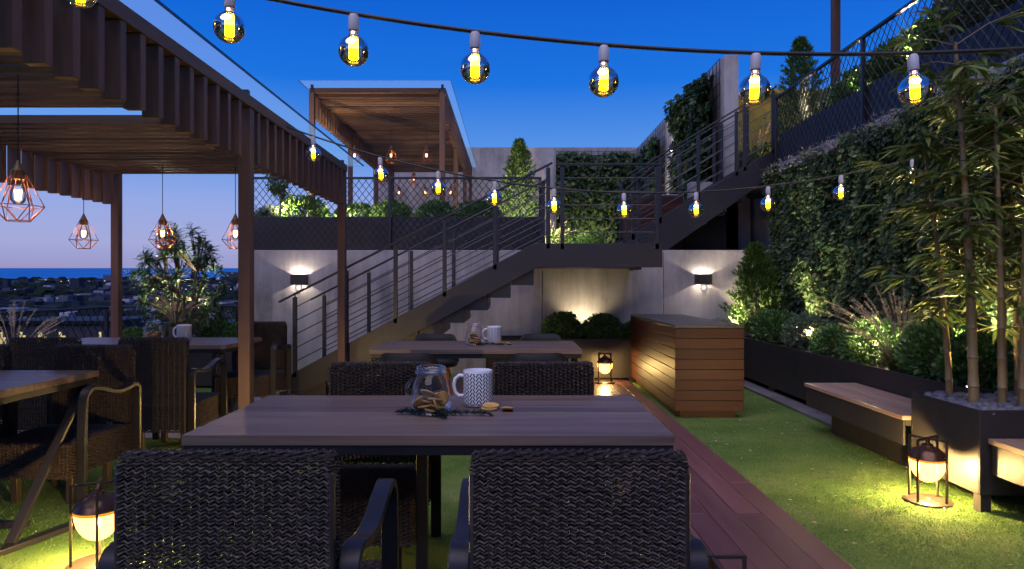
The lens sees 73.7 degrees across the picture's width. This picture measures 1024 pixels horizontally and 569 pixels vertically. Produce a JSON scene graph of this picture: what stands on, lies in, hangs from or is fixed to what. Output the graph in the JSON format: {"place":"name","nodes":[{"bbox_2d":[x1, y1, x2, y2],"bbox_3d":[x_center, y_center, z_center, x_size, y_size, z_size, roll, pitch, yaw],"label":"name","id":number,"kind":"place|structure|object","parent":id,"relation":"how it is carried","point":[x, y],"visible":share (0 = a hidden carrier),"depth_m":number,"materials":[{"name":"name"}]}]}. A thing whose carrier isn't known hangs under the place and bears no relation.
{"place":"outdoors","nodes":[
{"label":"outdoors","id":0,"kind":"place"},
{"bbox_2d":[0,316,154,369],"bbox_3d":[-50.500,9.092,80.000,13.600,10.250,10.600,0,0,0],"label":"fence","id":1,"kind":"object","parent":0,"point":[128,323],"depth_m":75.00,"materials":[{"name":"metal"}]},
{"bbox_2d":[0,268,237,278],"bbox_3d":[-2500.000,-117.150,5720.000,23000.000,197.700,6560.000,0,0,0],"label":"sea","id":2,"kind":"structure","parent":0,"point":[43,273],"depth_m":4398.26,"materials":[{"name":"liquid"}]},
{"bbox_2d":[18,392,278,438],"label":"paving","id":3,"kind":"structure","parent":0,"point":[170,435],"depth_m":5.86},
{"bbox_2d":[33,337,261,413],"bbox_3d":[-3.500,0.924,6.650,1.800,0.749,0.899,0,0,0],"label":"dining table","id":4,"kind":"object","parent":3,"relation":"on","point":[221,346],"visible":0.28,"depth_m":6.47,"materials":[{"name":"wood"}]},
{"bbox_2d":[211,321,291,411],"bbox_3d":[-2.687,0.847,7.070,0.629,0.907,0.676,0,0,-2],"label":"wicker chair","id":5,"kind":"object","parent":3,"relation":"on","point":[272,379],"visible":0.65,"depth_m":7.32,"materials":[{"name":"wicker"}]},
{"bbox_2d":[168,327,175,336],"bbox_3d":[-3.340,0.484,6.780,0.128,0.129,0.128,0,0,0],"label":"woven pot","id":6,"kind":"object","parent":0,"point":[170,331],"visible":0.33,"depth_m":6.72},
{"bbox_2d":[151,295,202,326],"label":"fountain grass","id":7,"kind":"object","parent":6,"relation":"in","point":[175,322],"depth_m":6.75,"materials":[{"name":"green plant"}]},
{"bbox_2d":[0,0,933,267],"label":"sky","id":8,"kind":"structure","parent":0,"point":[539,93],"materials":[{"name":"blue"}]},
{"bbox_2d":[0,374,1023,568],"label":"ground","id":9,"kind":"structure","parent":0,"point":[447,523],"depth_m":4.07,"materials":[{"name":"plant"}]},
{"bbox_2d":[0,344,17,479],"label":"wicker chair","id":10,"kind":"object","parent":9,"relation":"on","point":[9,414],"visible":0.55,"depth_m":4.54,"materials":[{"name":"wicker"}]},
{"bbox_2d":[0,370,98,556],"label":"dining table","id":11,"kind":"object","parent":9,"relation":"on","point":[16,385],"visible":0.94,"depth_m":3.79,"materials":[{"name":"wood"}]},
{"bbox_2d":[0,306,108,364],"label":"fence","id":12,"kind":"object","parent":9,"relation":"on","point":[106,321],"visible":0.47,"depth_m":8.37,"materials":[{"name":"grey metal"}]},
{"bbox_2d":[3,337,111,436],"bbox_3d":[-3.537,0.847,5.460,0.629,0.907,0.676,0,0,-1],"label":"wicker chair","id":13,"kind":"object","parent":9,"relation":"on","point":[32,413],"visible":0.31,"depth_m":5.13,"materials":[{"name":"wicker"}]},
{"bbox_2d":[0,344,140,503],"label":"wicker chair","id":14,"kind":"object","parent":9,"relation":"on","point":[85,447],"visible":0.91,"depth_m":4.38,"materials":[{"name":"wicker"}]},
{"bbox_2d":[65,476,129,568],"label":"lantern","id":15,"kind":"object","parent":9,"relation":"on","point":[92,513],"visible":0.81,"depth_m":3.10,"materials":[{"name":"brown metal"}]},
{"bbox_2d":[113,337,226,450],"bbox_3d":[-2.703,0.847,5.460,0.629,0.907,0.676,0,0,1],"label":"wicker chair","id":16,"kind":"object","parent":9,"relation":"on","point":[165,410],"visible":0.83,"depth_m":5.13,"materials":[{"name":"wicker"}]},
{"bbox_2d":[122,305,237,331],"bbox_3d":[-4.545,0.784,9.250,1.759,1.000,0.045,0,0,0],"label":"fence","id":17,"kind":"object","parent":9,"relation":"on","point":[235,307],"visible":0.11,"depth_m":9.23,"materials":[{"name":"grey metal"}]},
{"bbox_2d":[0,0,363,466],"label":"pergola","id":18,"kind":"object","parent":9,"relation":"on","point":[198,116],"visible":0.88,"depth_m":4.84,"materials":[{"name":"brown wood"}]},
{"bbox_2d":[0,74,44,221],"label":"pendant lamp","id":19,"kind":"object","parent":18,"relation":"hanging from","point":[17,172],"visible":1,"depth_m":3.87,"materials":[{"name":"orange metal"}]},
{"bbox_2d":[68,165,98,248],"bbox_3d":[-4.235,-0.769,6.750,0.222,0.833,0.255,0,0,0],"label":"pendant lamp","id":20,"kind":"object","parent":18,"relation":"hanging from","point":[83,220],"visible":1,"depth_m":6.74,"materials":[{"name":"orange metal"}]},
{"bbox_2d":[148,165,176,248],"bbox_3d":[-3.455,-0.769,6.750,0.222,0.833,0.255,0,0,0],"label":"pendant lamp","id":21,"kind":"object","parent":18,"relation":"hanging from","point":[162,221],"visible":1,"depth_m":6.74,"materials":[{"name":"orange metal"}]},
{"bbox_2d":[66,0,1023,105],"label":"string light","id":22,"kind":"object","parent":18,"relation":"hanging from","point":[915,87],"visible":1,"depth_m":2.42,"materials":[{"name":"glass"}]},
{"bbox_2d":[287,126,948,217],"bbox_3d":[1.000,-0.924,5.585,5.725,0.764,0.124,0,0,1],"label":"string light","id":23,"kind":"object","parent":18,"relation":"hanging from","point":[624,208],"visible":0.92,"depth_m":5.57,"materials":[{"name":"glass"}]},
{"bbox_2d":[101,343,269,385],"bbox_3d":[-4.175,0.995,8.800,1.950,0.550,0.500,0,0,0],"label":"planter","id":24,"kind":"object","parent":9,"relation":"on","point":[200,360],"visible":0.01,"depth_m":8.55,"materials":[{"name":"metal"}]},
{"bbox_2d":[123,221,233,336],"bbox_3d":[-4.242,0.024,8.762,1.208,1.682,1.268,0,0,34],"label":"tree","id":25,"kind":"object","parent":24,"relation":"on","point":[205,312],"visible":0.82,"depth_m":8.61,"materials":[{"name":"green plant"}]},
{"bbox_2d":[196,318,231,336],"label":"shrub","id":26,"kind":"object","parent":24,"relation":"in","point":[223,325],"visible":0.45,"depth_m":8.68,"materials":[{"name":"green plant"}]},
{"bbox_2d":[98,448,398,568],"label":"wicker chair","id":27,"kind":"object","parent":9,"relation":"on","point":[211,511],"visible":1,"depth_m":1.61,"materials":[{"name":"wicker"}]},
{"bbox_2d":[283,361,440,568],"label":"wicker chair","id":28,"kind":"object","parent":9,"relation":"on","point":[418,479],"visible":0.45,"depth_m":3.37,"materials":[{"name":"wicker"}]},
{"bbox_2d":[378,353,441,394],"bbox_3d":[-0.800,0.911,5.400,0.517,0.784,0.496,0,0,0],"label":"shell chair","id":29,"kind":"object","parent":9,"relation":"on","point":[414,357],"visible":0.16,"depth_m":5.17,"materials":[{"name":"black plastic"}]},
{"bbox_2d":[182,395,674,562],"bbox_3d":[-0.306,0.924,2.940,1.800,0.749,0.899,0,0,0],"label":"dining table","id":30,"kind":"object","parent":9,"relation":"on","point":[358,424],"visible":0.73,"depth_m":2.63,"materials":[{"name":"wood"}]},
{"bbox_2d":[405,364,456,415],"bbox_3d":[-0.345,0.445,2.900,0.174,0.202,0.174,0,0,40],"label":"glass jar","id":31,"kind":"object","parent":30,"relation":"on","point":[419,378],"visible":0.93,"depth_m":2.93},
{"bbox_2d":[452,368,492,407],"bbox_3d":[-0.171,0.468,3.092,0.168,0.161,0.134,0,0,-27],"label":"mug","id":32,"kind":"object","parent":30,"relation":"on","point":[477,387],"visible":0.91,"depth_m":3.05,"materials":[{"name":"white ceramic"}]},
{"bbox_2d":[414,334,458,394],"bbox_3d":[-0.800,0.911,6.980,0.517,0.784,0.496,0,0,0],"label":"shell chair","id":33,"kind":"object","parent":9,"relation":"on","point":[448,363],"visible":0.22,"depth_m":7.17,"materials":[{"name":"black plastic"}]},
{"bbox_2d":[369,341,581,394],"bbox_3d":[-0.306,0.924,6.220,1.800,0.749,0.899,0,0,0],"label":"dining table","id":34,"kind":"object","parent":9,"relation":"on","point":[572,350],"visible":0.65,"depth_m":5.86,"materials":[{"name":"wood"}]},
{"bbox_2d":[254,250,769,373],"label":"concrete wall","id":35,"kind":"structure","parent":9,"relation":"on","point":[670,286],"depth_m":9.90,"materials":[{"name":"concrete"}]},
{"bbox_2d":[254,217,538,249],"bbox_3d":[-1.765,-0.752,10.215,4.330,0.475,0.470,0,0,0],"label":"planter","id":36,"kind":"object","parent":35,"relation":"on","point":[362,231],"visible":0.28,"depth_m":9.98,"materials":[{"name":"black metal"}]},
{"bbox_2d":[263,174,294,216],"bbox_3d":[-3.486,-1.352,10.196,0.479,0.887,0.470,0,0,0],"label":"tree","id":37,"kind":"object","parent":36,"relation":"on","point":[279,189],"visible":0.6,"depth_m":10.17,"materials":[{"name":"green plant"}]},
{"bbox_2d":[254,177,541,249],"bbox_3d":[-1.750,-1.037,9.950,4.367,1.059,0.045,0,0,0],"label":"fence","id":38,"kind":"object","parent":35,"relation":"on","point":[390,204],"visible":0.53,"depth_m":9.95,"materials":[{"name":"grey metal"}]},
{"bbox_2d":[508,353,569,392],"bbox_3d":[0.200,0.911,5.400,0.517,0.784,0.496,0,0,0],"label":"shell chair","id":39,"kind":"object","parent":9,"relation":"on","point":[539,357],"visible":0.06,"depth_m":5.17,"materials":[{"name":"grey plastic"}]},
{"bbox_2d":[519,334,561,340],"bbox_3d":[0.300,0.911,6.980,0.517,0.784,0.496,0,0,0],"label":"shell chair","id":40,"kind":"object","parent":9,"relation":"on","point":[540,337],"visible":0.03,"depth_m":7.20,"materials":[{"name":"grey plastic"}]},
{"bbox_2d":[480,361,621,562],"bbox_3d":[0.163,0.847,3.230,0.629,0.907,0.675,0,0,-1],"label":"wicker chair","id":41,"kind":"object","parent":9,"relation":"on","point":[539,370],"visible":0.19,"depth_m":3.49,"materials":[{"name":"wicker"}]},
{"bbox_2d":[277,378,853,568],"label":"deck","id":42,"kind":"structure","parent":9,"relation":"on","point":[733,511],"depth_m":3.75,"materials":[{"name":"wood"}]},
{"bbox_2d":[278,162,662,394],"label":"staircase","id":43,"kind":"structure","parent":42,"relation":"on","point":[444,309],"depth_m":7.78,"materials":[{"name":"grey metal"}]},
{"bbox_2d":[595,353,614,383],"bbox_3d":[1.205,1.081,8.850,0.262,0.385,0.262,0,0,-34],"label":"lantern","id":44,"kind":"object","parent":42,"relation":"on","point":[604,363],"visible":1,"depth_m":8.78,"materials":[{"name":"brown metal"}]},
{"bbox_2d":[486,335,750,380],"bbox_3d":[1.710,1.012,9.435,4.120,0.574,0.570,0,0,0],"label":"planter","id":45,"kind":"object","parent":42,"relation":"on","point":[619,350],"visible":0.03,"depth_m":9.15,"materials":[{"name":"metal"}]},
{"bbox_2d":[540,310,583,338],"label":"shrub","id":46,"kind":"object","parent":45,"relation":"in","point":[560,319],"visible":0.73,"depth_m":9.29,"materials":[{"name":"green plant"}]},
{"bbox_2d":[582,312,624,338],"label":"shrub","id":47,"kind":"object","parent":45,"relation":"in","point":[597,322],"visible":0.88,"depth_m":9.29,"materials":[{"name":"green plant"}]},
{"bbox_2d":[718,240,785,334],"bbox_3d":[3.362,0.110,9.402,0.828,1.440,0.860,0,0,40],"label":"cypress tree","id":48,"kind":"object","parent":45,"relation":"in","point":[748,274],"visible":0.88,"depth_m":9.31,"materials":[{"name":"green plant"}]},
{"bbox_2d":[678,543,746,568],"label":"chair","id":49,"kind":"object","parent":42,"relation":"on","point":[714,563],"visible":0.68,"depth_m":2.23,"materials":[{"name":"brown metal"}]},
{"bbox_2d":[448,448,709,568],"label":"wicker chair","id":50,"kind":"object","parent":9,"relation":"on","point":[651,511],"visible":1,"depth_m":1.61,"materials":[{"name":"wicker"}]},
{"bbox_2d":[630,314,744,416],"bbox_3d":[1.920,0.847,7.880,0.678,0.904,2.508,0,0,0],"label":"bar counter","id":51,"kind":"object","parent":9,"relation":"on","point":[682,365],"visible":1,"depth_m":6.63,"materials":[{"name":"brown wood"}]},
{"bbox_2d":[744,379,831,426],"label":"kerb","id":52,"kind":"structure","parent":9,"relation":"on","point":[802,408],"depth_m":7.29,"materials":[{"name":"concrete"}]},
{"bbox_2d":[804,383,911,469],"bbox_3d":[2.833,1.087,5.316,0.463,0.424,1.528,0,0,0],"label":"bench","id":53,"kind":"object","parent":9,"relation":"on","point":[876,421],"visible":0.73,"depth_m":5.24,"materials":[{"name":"wood"}]},
{"bbox_2d":[743,337,1013,400],"bbox_3d":[3.420,1.000,6.840,0.700,0.599,4.560,0,0,0],"label":"planter","id":54,"kind":"object","parent":9,"relation":"on","point":[783,367],"visible":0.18,"depth_m":7.00,"materials":[{"name":"metal"}]},
{"bbox_2d":[747,308,795,343],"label":"shrub","id":55,"kind":"object","parent":54,"relation":"in","point":[774,316],"visible":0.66,"depth_m":8.64,"materials":[{"name":"green plant"}]},
{"bbox_2d":[779,311,835,351],"bbox_3d":[3.365,0.575,7.756,0.638,0.550,0.618,0,0,0],"label":"shrub","id":56,"kind":"object","parent":54,"relation":"in","point":[789,337],"visible":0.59,"depth_m":7.67,"materials":[{"name":"green plant"}]},
{"bbox_2d":[808,323,868,357],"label":"shrub","id":57,"kind":"object","parent":54,"relation":"in","point":[820,340],"visible":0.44,"depth_m":7.00,"materials":[{"name":"green plant"}]},
{"bbox_2d":[835,315,901,365],"bbox_3d":[3.405,0.562,6.473,0.664,0.563,0.642,0,0,0],"label":"shrub","id":58,"kind":"object","parent":54,"relation":"in","point":[847,347],"visible":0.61,"depth_m":6.33,"materials":[{"name":"green plant"}]},
{"bbox_2d":[890,318,985,380],"bbox_3d":[3.414,0.553,5.473,0.686,0.583,0.664,0,0,-28],"label":"shrub","id":59,"kind":"object","parent":54,"relation":"in","point":[918,342],"visible":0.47,"depth_m":5.40,"materials":[{"name":"green plant"}]},
{"bbox_2d":[930,327,1013,388],"bbox_3d":[3.358,0.570,4.925,0.620,0.544,0.641,0,0,-27],"label":"shrub","id":60,"kind":"object","parent":54,"relation":"in","point":[958,345],"visible":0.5,"depth_m":4.83,"materials":[{"name":"green plant"}]},
{"bbox_2d":[779,53,1023,167],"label":"concrete wall","id":61,"kind":"structure","parent":9,"relation":"on","point":[896,117],"depth_m":6.83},
{"bbox_2d":[761,54,1023,386],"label":"ivy","id":62,"kind":"object","parent":61,"relation":"attached to","point":[825,245],"visible":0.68,"depth_m":7.19,"materials":[{"name":"green plant"}]},
{"bbox_2d":[774,0,1023,163],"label":"fence","id":63,"kind":"object","parent":61,"relation":"on","point":[863,44],"visible":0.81,"depth_m":7.41,"materials":[{"name":"grey metal"}]},
{"bbox_2d":[902,434,953,507],"bbox_3d":[2.490,1.107,4.090,0.262,0.385,0.262,0,0,-32],"label":"lantern","id":64,"kind":"object","parent":9,"relation":"on","point":[927,461],"visible":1,"depth_m":4.03,"materials":[{"name":"brown metal"}]},
{"bbox_2d":[911,392,1023,511],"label":"planter","id":65,"kind":"object","parent":9,"relation":"on","point":[966,432],"visible":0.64,"depth_m":3.97,"materials":[{"name":"metal"}]},
{"bbox_2d":[924,391,1023,414],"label":"pebbles","id":66,"kind":"object","parent":65,"relation":"on","point":[987,401],"visible":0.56,"depth_m":4.20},
{"bbox_2d":[853,130,1020,395],"bbox_3d":[2.758,-0.077,4.455,1.003,1.734,0.911,0,0,0],"label":"bamboo","id":67,"kind":"object","parent":66,"relation":"on","point":[944,315],"visible":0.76,"depth_m":4.38,"materials":[{"name":"plant"}]},
{"bbox_2d":[880,6,1023,402],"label":"bamboo","id":68,"kind":"object","parent":66,"relation":"on","point":[974,68],"visible":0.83,"depth_m":4.12,"materials":[{"name":"plant"}]},
{"bbox_2d":[886,177,1023,349],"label":"bamboo","id":69,"kind":"object","parent":66,"relation":"on","point":[961,290],"visible":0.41,"depth_m":4.27,"materials":[{"name":"plant"}]},
{"bbox_2d":[901,67,1023,403],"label":"bamboo","id":70,"kind":"object","parent":66,"relation":"on","point":[1002,300],"visible":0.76,"depth_m":4.07,"materials":[{"name":"plant"}]},
{"bbox_2d":[913,91,1023,396],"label":"bamboo","id":71,"kind":"object","parent":66,"relation":"on","point":[967,123],"visible":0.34,"depth_m":4.39,"materials":[{"name":"plant"}]},
{"bbox_2d":[927,114,1023,395],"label":"bamboo","id":72,"kind":"object","parent":66,"relation":"on","point":[989,303],"visible":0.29,"depth_m":4.40,"materials":[{"name":"plant"}]},
{"bbox_2d":[936,113,1023,405],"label":"bamboo","id":73,"kind":"object","parent":66,"relation":"on","point":[1018,268],"visible":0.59,"depth_m":4.05,"materials":[{"name":"plant"}]},
{"bbox_2d":[988,439,1023,486],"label":"bench","id":74,"kind":"object","parent":9,"relation":"on","point":[1007,459],"visible":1,"depth_m":3.74,"materials":[{"name":"wood"}]},
{"bbox_2d":[751,195,772,249],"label":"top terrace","id":75,"kind":"structure","parent":0,"point":[760,232],"depth_m":11.09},
{"bbox_2d":[738,89,823,164],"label":"concrete wall","id":76,"kind":"structure","parent":75,"relation":"on","point":[756,114],"depth_m":12.20,"materials":[{"name":"paint"}]},
{"bbox_2d":[763,36,828,143],"bbox_3d":[4.529,-2.822,10.688,1.022,2.164,1.180,0,0,0],"label":"cypress tree","id":77,"kind":"object","parent":75,"relation":"on","point":[798,67],"visible":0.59,"depth_m":10.59,"materials":[{"name":"green plant"}]},
{"bbox_2d":[830,0,939,85],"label":"pergola","id":78,"kind":"object","parent":75,"relation":"on","point":[835,25],"visible":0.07,"depth_m":9.70,"materials":[{"name":"brown"}]},
{"bbox_2d":[779,0,1023,163],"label":"planter","id":79,"kind":"object","parent":75,"relation":"on","point":[1004,35],"visible":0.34,"depth_m":6.91,"materials":[{"name":"black metal"}]},
{"bbox_2d":[826,66,869,103],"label":"shrub","id":80,"kind":"object","parent":79,"relation":"in","point":[838,88],"visible":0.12,"depth_m":8.23,"materials":[{"name":"green plant"}]},
{"bbox_2d":[866,34,901,81],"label":"shrub","id":81,"kind":"object","parent":79,"relation":"in","point":[880,64],"visible":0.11,"depth_m":7.31,"materials":[{"name":"green plant"}]},
{"bbox_2d":[886,26,942,70],"bbox_3d":[4.217,-2.337,6.899,0.763,0.634,0.764,0,0,-23],"label":"shrub","id":82,"kind":"object","parent":79,"relation":"in","point":[906,32],"visible":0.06,"depth_m":6.92,"materials":[{"name":"green plant"}]},
{"bbox_2d":[904,0,974,55],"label":"shrub","id":83,"kind":"object","parent":79,"relation":"in","point":[924,28],"visible":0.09,"depth_m":6.46,"materials":[{"name":"green plant"}]},
{"bbox_2d":[930,0,1012,41],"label":"shrub","id":84,"kind":"object","parent":79,"relation":"in","point":[945,7],"visible":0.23,"depth_m":6.00,"materials":[{"name":"green plant"}]},
{"bbox_2d":[964,0,1014,26],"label":"shrub","id":85,"kind":"object","parent":79,"relation":"in","point":[991,11],"visible":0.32,"depth_m":5.64,"materials":[{"name":"green plant"}]},
{"bbox_2d":[812,287,929,370],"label":"fountain grass","id":86,"kind":"object","parent":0,"point":[889,361],"depth_m":5.98,"materials":[{"name":"green plant"}]},
{"bbox_3d":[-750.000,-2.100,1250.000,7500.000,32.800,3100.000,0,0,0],"label":"land","id":87,"kind":"structure","parent":0,"visible":0},
{"bbox_2d":[0,274,237,318],"bbox_3d":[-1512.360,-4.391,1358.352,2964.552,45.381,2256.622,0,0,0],"label":"town","id":88,"kind":"object","parent":87,"relation":"on","point":[100,289],"visible":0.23,"depth_m":467.23},
{"bbox_2d":[0,276,237,321],"bbox_3d":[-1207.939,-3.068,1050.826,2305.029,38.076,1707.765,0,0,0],"label":"treeline","id":89,"kind":"object","parent":87,"relation":"on","point":[40,290],"visible":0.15,"depth_m":517.63,"materials":[{"name":"plant"}]},
{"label":"upper terrace","id":90,"kind":"structure","parent":0,"visible":0},
{"bbox_2d":[274,194,330,216],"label":"shrub","id":91,"kind":"object","parent":90,"relation":"on","point":[307,206],"visible":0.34,"depth_m":10.76,"materials":[{"name":"green plant"}]},
{"bbox_2d":[331,201,375,216],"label":"shrub","id":92,"kind":"object","parent":90,"relation":"on","point":[361,206],"visible":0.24,"depth_m":10.90,"materials":[{"name":"green plant"}]},
{"bbox_2d":[299,80,476,216],"bbox_3d":[-2.170,-1.853,14.810,2.408,2.766,8.020,0,0,0],"label":"pergola","id":93,"kind":"object","parent":90,"relation":"on","point":[383,120],"visible":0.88,"depth_m":12.67,"materials":[{"name":"brown wood"}]},
{"bbox_2d":[367,198,414,216],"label":"shrub","id":94,"kind":"object","parent":90,"relation":"on","point":[396,207],"visible":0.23,"depth_m":10.82,"materials":[{"name":"green plant"}]},
{"bbox_2d":[415,199,457,216],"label":"shrub","id":95,"kind":"object","parent":90,"relation":"on","point":[437,206],"visible":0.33,"depth_m":10.82,"materials":[{"name":"green plant"}]},
{"bbox_2d":[455,199,502,216],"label":"shrub","id":96,"kind":"object","parent":90,"relation":"on","point":[475,210],"visible":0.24,"depth_m":10.89,"materials":[{"name":"green plant"}]},
{"bbox_2d":[373,147,637,232],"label":"concrete wall","id":97,"kind":"structure","parent":90,"relation":"on","point":[489,161],"depth_m":19.40,"materials":[{"name":"concrete"}]},
{"bbox_2d":[556,150,633,154],"bbox_3d":[2.350,-2.192,19.350,2.212,3.255,0.012,0,0,0],"label":"trellis","id":98,"kind":"object","parent":97,"relation":"attached to","point":[591,151],"visible":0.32,"depth_m":19.34,"materials":[{"name":"grey metal"}]},
{"bbox_2d":[555,150,632,242],"bbox_3d":[2.346,-2.090,19.060,2.369,3.344,0.638,0,0,0],"label":"ivy","id":99,"kind":"object","parent":98,"relation":"attached to","point":[590,198],"visible":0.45,"depth_m":19.10,"materials":[{"name":"green plant"}]},
{"bbox_2d":[498,137,545,217],"bbox_3d":[0.121,-1.601,12.306,0.970,2.123,0.958,0,0,-25],"label":"cypress tree","id":100,"kind":"object","parent":90,"relation":"on","point":[521,153],"visible":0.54,"depth_m":12.21,"materials":[{"name":"green plant"}]},
{"bbox_2d":[574,230,606,242],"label":"shrub","id":101,"kind":"object","parent":90,"relation":"on","point":[590,237],"visible":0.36,"depth_m":12.16,"materials":[{"name":"green plant"}]},
{"bbox_2d":[623,195,683,249],"bbox_3d":[2.219,-0.923,10.850,0.848,0.904,0.702,0,0,0],"label":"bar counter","id":102,"kind":"object","parent":90,"relation":"on","point":[672,205],"visible":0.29,"depth_m":10.50,"materials":[{"name":"plastic"}]},
{"bbox_2d":[636,55,737,249],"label":"concrete wall","id":103,"kind":"structure","parent":90,"relation":"on","point":[728,83],"depth_m":11.30,"materials":[{"name":"concrete"}]},
{"bbox_2d":[635,118,664,190],"bbox_3d":[3.470,-2.170,17.397,0.012,3.210,3.806,0,0,0],"label":"trellis","id":104,"kind":"object","parent":103,"relation":"attached to","point":[637,149],"visible":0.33,"depth_m":16.49,"materials":[{"name":"grey metal"}]},
{"bbox_2d":[622,136,659,194],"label":"ivy","id":105,"kind":"object","parent":104,"relation":"attached to","point":[650,151],"visible":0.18,"depth_m":16.43,"materials":[{"name":"green plant"}]},
{"bbox_2d":[691,58,719,181],"bbox_3d":[3.470,-2.170,12.597,0.012,3.210,2.406,0,0,0],"label":"trellis","id":106,"kind":"object","parent":103,"relation":"attached to","point":[716,109],"visible":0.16,"depth_m":11.59,"materials":[{"name":"grey metal"}]},
{"bbox_2d":[663,72,716,200],"bbox_3d":[3.215,-2.072,12.650,0.598,3.257,2.449,0,0,0],"label":"ivy","id":107,"kind":"object","parent":106,"relation":"attached to","point":[692,114],"visible":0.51,"depth_m":12.07,"materials":[{"name":"green plant"}]},
{"bbox_2d":[615,86,778,249],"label":"staircase","id":108,"kind":"structure","parent":90,"relation":"on","point":[678,224],"depth_m":10.02,"materials":[{"name":"grey metal"}]},
{"bbox_2d":[662,182,750,249],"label":"concrete wall","id":109,"kind":"structure","parent":90,"relation":"on","point":[744,224],"depth_m":11.30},
{"bbox_3d":[-5.000,1.090,6.850,0.360,0.419,0.360,0,0,0],"label":"planter pot","id":110,"kind":"object","parent":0,"visible":0},
{"bbox_2d":[0,301,67,367],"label":"fountain grass","id":111,"kind":"object","parent":110,"relation":"in","point":[19,327],"depth_m":6.76,"materials":[{"name":"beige plant"}]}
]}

